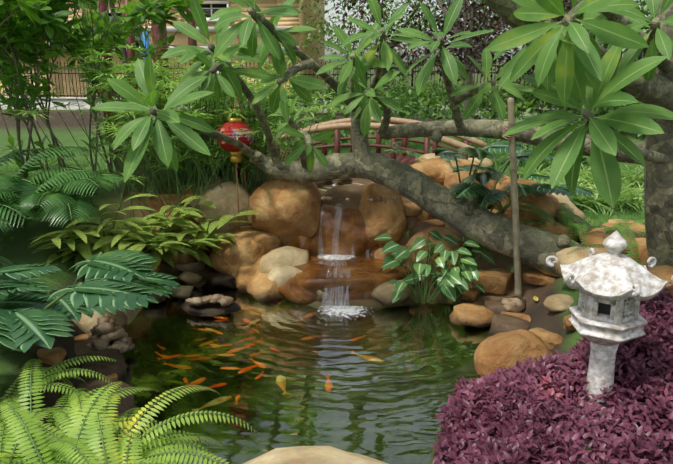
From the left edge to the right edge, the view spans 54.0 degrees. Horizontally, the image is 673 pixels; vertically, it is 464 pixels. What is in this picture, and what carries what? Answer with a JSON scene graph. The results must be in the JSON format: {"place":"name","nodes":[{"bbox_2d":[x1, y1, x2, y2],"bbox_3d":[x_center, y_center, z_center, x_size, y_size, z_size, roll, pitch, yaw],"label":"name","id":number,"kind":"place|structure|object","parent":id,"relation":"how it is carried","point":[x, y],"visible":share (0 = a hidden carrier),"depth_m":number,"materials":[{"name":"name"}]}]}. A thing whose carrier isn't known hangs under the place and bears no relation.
{"place":"outdoors","nodes":[
{"label":"outdoors","id":0,"kind":"place"},
{"bbox_2d":[123,279,490,463],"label":"pond water","id":1,"kind":"structure","parent":0,"point":[377,383],"depth_m":3.59,"materials":[{"name":"green liquid"}]},
{"bbox_2d":[74,222,530,427],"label":"rocks","id":2,"kind":"object","parent":1,"relation":"on","point":[500,322],"visible":0.31,"depth_m":3.88,"materials":[{"name":"brown stone"}]},
{"bbox_2d":[315,306,371,321],"bbox_3d":[0.051,0.520,4.481,0.720,0.001,0.600,0,15,2],"label":"water foam","id":3,"kind":"object","parent":1,"relation":"on","point":[351,310],"depth_m":4.45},
{"bbox_2d":[318,203,368,309],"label":"falling water","id":4,"kind":"structure","parent":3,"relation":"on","point":[336,256],"depth_m":4.58,"materials":[{"name":"white liquid"}]},
{"bbox_2d":[0,96,615,129],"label":"low fence wall","id":5,"kind":"structure","parent":0,"point":[65,100],"depth_m":22.65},
{"bbox_2d":[0,61,670,463],"bbox_3d":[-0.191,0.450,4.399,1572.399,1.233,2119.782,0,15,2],"label":"ground","id":6,"kind":"structure","parent":0,"point":[18,249],"depth_m":4.82,"materials":[{"name":"green plant"}]},
{"bbox_2d":[0,146,123,279],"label":"fern","id":7,"kind":"object","parent":6,"relation":"on","point":[26,205],"depth_m":4.47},
{"bbox_2d":[0,0,205,194],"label":"shrub","id":8,"kind":"object","parent":6,"relation":"on","point":[24,16],"depth_m":5.73,"materials":[{"name":"green plant"}]},
{"bbox_2d":[135,24,144,115],"bbox_3d":[-5.546,-4.572,18.580,0.424,2.562,0.424,0,15,2],"label":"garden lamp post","id":9,"kind":"object","parent":6,"relation":"on","point":[137,43],"visible":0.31,"depth_m":18.37,"materials":[{"name":"blue metal"}]},
{"bbox_2d":[142,31,148,58],"bbox_3d":[-6.162,-5.619,21.430,0.220,1.700,0.020,0,15,2],"label":"blue banner","id":10,"kind":"object","parent":9,"relation":"attached to","point":[143,37],"visible":0.07,"depth_m":21.29,"materials":[{"name":"blue fabric"}]},
{"bbox_2d":[97,0,198,142],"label":"trunks","id":11,"kind":"object","parent":6,"relation":"on","point":[129,40],"visible":0.17,"depth_m":10.72,"materials":[{"name":"red wood"}]},
{"bbox_2d":[27,194,268,278],"bbox_3d":[-1.300,0.004,4.755,1.626,0.678,1.340,0,15,2],"label":"leafy shrub","id":12,"kind":"object","parent":6,"relation":"on","point":[139,237],"depth_m":4.58,"materials":[{"name":"green plant"}]},
{"bbox_2d":[0,0,324,99],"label":"building walls","id":13,"kind":"structure","parent":6,"relation":"on","point":[181,39],"depth_m":29.17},
{"bbox_2d":[51,4,226,70],"bbox_3d":[-9.920,-9.476,29.055,14.729,4.615,0.020,0,15,2],"label":"window glass","id":14,"kind":"object","parent":13,"relation":"in","point":[208,13],"visible":0.04,"depth_m":28.84,"materials":[{"name":"black glass"}]},
{"bbox_2d":[38,1,298,73],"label":"building trim","id":15,"kind":"structure","parent":13,"relation":"attached to","point":[171,29],"depth_m":28.62,"materials":[{"name":"brown wood"}]},
{"bbox_2d":[0,43,341,223],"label":"grass","id":16,"kind":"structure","parent":6,"relation":"on","point":[188,111],"depth_m":5.15,"materials":[{"name":"green plant"}]},
{"bbox_2d":[234,98,245,228],"bbox_3d":[-0.726,-0.454,5.036,0.014,1.121,0.261,2,15,6],"label":"lantern pole","id":17,"kind":"object","parent":6,"relation":"on","point":[236,168],"visible":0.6,"depth_m":4.96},
{"bbox_2d":[217,122,253,151],"bbox_3d":[-0.742,-0.699,4.842,0.276,0.208,0.276,0,15,2],"label":"red lantern","id":18,"kind":"object","parent":17,"relation":"hanging from","point":[243,134],"visible":0.62,"depth_m":4.75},
{"bbox_2d":[227,109,242,162],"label":"lantern gold caps","id":19,"kind":"object","parent":18,"relation":"attached to","point":[235,157],"visible":0.85,"depth_m":4.83,"materials":[{"name":"gold metal"}]},
{"bbox_2d":[0,115,595,354],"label":"philodendron","id":20,"kind":"object","parent":6,"relation":"on","point":[133,282],"depth_m":3.35,"materials":[{"name":"green plant"}]},
{"bbox_2d":[87,196,522,352],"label":"rocks","id":21,"kind":"object","parent":6,"relation":"on","point":[106,331],"visible":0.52,"depth_m":3.67,"materials":[{"name":"grey stone"}]},
{"bbox_2d":[0,136,644,250],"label":"lawn grass","id":22,"kind":"structure","parent":6,"relation":"on","point":[590,221],"depth_m":7.95,"materials":[{"name":"green plant"}]},
{"bbox_2d":[0,50,644,106],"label":"iron fence","id":23,"kind":"object","parent":6,"relation":"on","point":[374,68],"visible":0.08,"depth_m":20.80,"materials":[{"name":"brown metal"}]},
{"bbox_2d":[0,141,672,463],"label":"fern","id":24,"kind":"object","parent":6,"relation":"on","point":[40,454],"depth_m":2.71,"materials":[{"name":"green plant"}]},
{"bbox_2d":[0,356,254,463],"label":"fern leaves","id":25,"kind":"object","parent":24,"relation":"attached to","point":[92,436],"visible":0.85,"depth_m":2.31,"materials":[{"name":"green plant"}]},
{"bbox_2d":[72,153,606,463],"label":"pale rocks","id":26,"kind":"object","parent":6,"relation":"on","point":[277,265],"visible":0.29,"depth_m":4.67,"materials":[{"name":"beige stone"}]},
{"bbox_2d":[314,178,372,191],"bbox_3d":[0.083,-0.390,5.535,0.920,0.001,1.000,0,15,2],"label":"waterfall lip","id":27,"kind":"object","parent":6,"relation":"on","point":[324,185],"depth_m":5.67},
{"bbox_2d":[277,204,410,304],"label":"wet rocks","id":28,"kind":"object","parent":6,"relation":"on","point":[368,275],"visible":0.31,"depth_m":4.75,"materials":[{"name":"brown stone"}]},
{"bbox_2d":[318,254,355,259],"bbox_3d":[0.000,0.185,4.974,0.300,0.001,0.180,0,15,2],"label":"foam","id":29,"kind":"object","parent":28,"relation":"on","point":[340,257],"visible":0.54,"depth_m":4.95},
{"bbox_2d":[308,254,373,264],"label":"pool water","id":30,"kind":"structure","parent":28,"relation":"on","point":[325,261],"depth_m":4.99,"materials":[{"name":"liquid"}]},
{"bbox_2d":[37,148,672,462],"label":"boulders","id":31,"kind":"object","parent":6,"relation":"on","point":[291,210],"visible":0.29,"depth_m":4.85,"materials":[{"name":"brown stone"}]},
{"bbox_2d":[77,0,656,174],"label":"trees","id":32,"kind":"object","parent":6,"relation":"on","point":[432,100],"depth_m":16.64,"materials":[{"name":"green plant"}]},
{"bbox_2d":[276,122,472,163],"bbox_3d":[0.409,-0.863,7.592,2.299,0.781,0.860,4,15,14],"label":"bridge railing","id":33,"kind":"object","parent":6,"relation":"on","point":[403,158],"visible":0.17,"depth_m":7.62,"materials":[{"name":"red wood"}]},
{"bbox_2d":[265,117,486,153],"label":"bridge handrails","id":34,"kind":"object","parent":33,"relation":"attached to","point":[343,124],"visible":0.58,"depth_m":7.28,"materials":[{"name":"beige wood"}]},
{"bbox_2d":[91,0,672,276],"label":"plumeria tree","id":35,"kind":"object","parent":6,"relation":"on","point":[575,70],"depth_m":3.56,"materials":[{"name":"green plant"}]},
{"bbox_2d":[374,229,495,303],"bbox_3d":[0.738,0.173,4.795,0.864,0.430,1.263,7,16,26],"label":"variegated plant","id":36,"kind":"object","parent":6,"relation":"on","point":[453,281],"depth_m":4.41,"materials":[{"name":"green plant"}]},
{"bbox_2d":[331,0,591,118],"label":"purple tree","id":37,"kind":"object","parent":6,"relation":"on","point":[478,25],"depth_m":12.69,"materials":[{"name":"purple plant"}]},
{"bbox_2d":[507,97,522,297],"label":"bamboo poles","id":38,"kind":"object","parent":6,"relation":"on","point":[515,212],"visible":0.71,"depth_m":4.26,"materials":[{"name":"wood"}]},
{"bbox_2d":[502,119,512,139],"bbox_3d":[1.093,-0.655,4.216,0.087,0.117,0.158,0,15,2],"label":"bamboo twine","id":39,"kind":"object","parent":38,"relation":"attached to","point":[506,131],"visible":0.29,"depth_m":4.16,"materials":[{"name":"brown"}]},
{"bbox_2d":[429,282,672,463],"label":"purple plant leaves","id":40,"kind":"object","parent":6,"relation":"on","point":[524,418],"visible":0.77,"depth_m":2.53,"materials":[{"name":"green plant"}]},
{"bbox_2d":[438,304,672,463],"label":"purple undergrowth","id":41,"kind":"object","parent":6,"relation":"on","point":[643,401],"visible":0.02,"depth_m":2.71,"materials":[{"name":"purple plant"}]},
{"bbox_2d":[508,161,644,215],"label":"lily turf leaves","id":42,"kind":"object","parent":6,"relation":"on","point":[632,191],"visible":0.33,"depth_m":6.13,"materials":[{"name":"green plant"}]},
{"bbox_2d":[546,230,672,413],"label":"stone lantern","id":43,"kind":"object","parent":6,"relation":"on","point":[623,285],"depth_m":2.47,"materials":[{"name":"white stone"}]},
{"bbox_2d":[325,0,649,60],"label":"sky","id":44,"kind":"structure","parent":0,"point":[330,4],"materials":[{"name":"white"}]}
]}

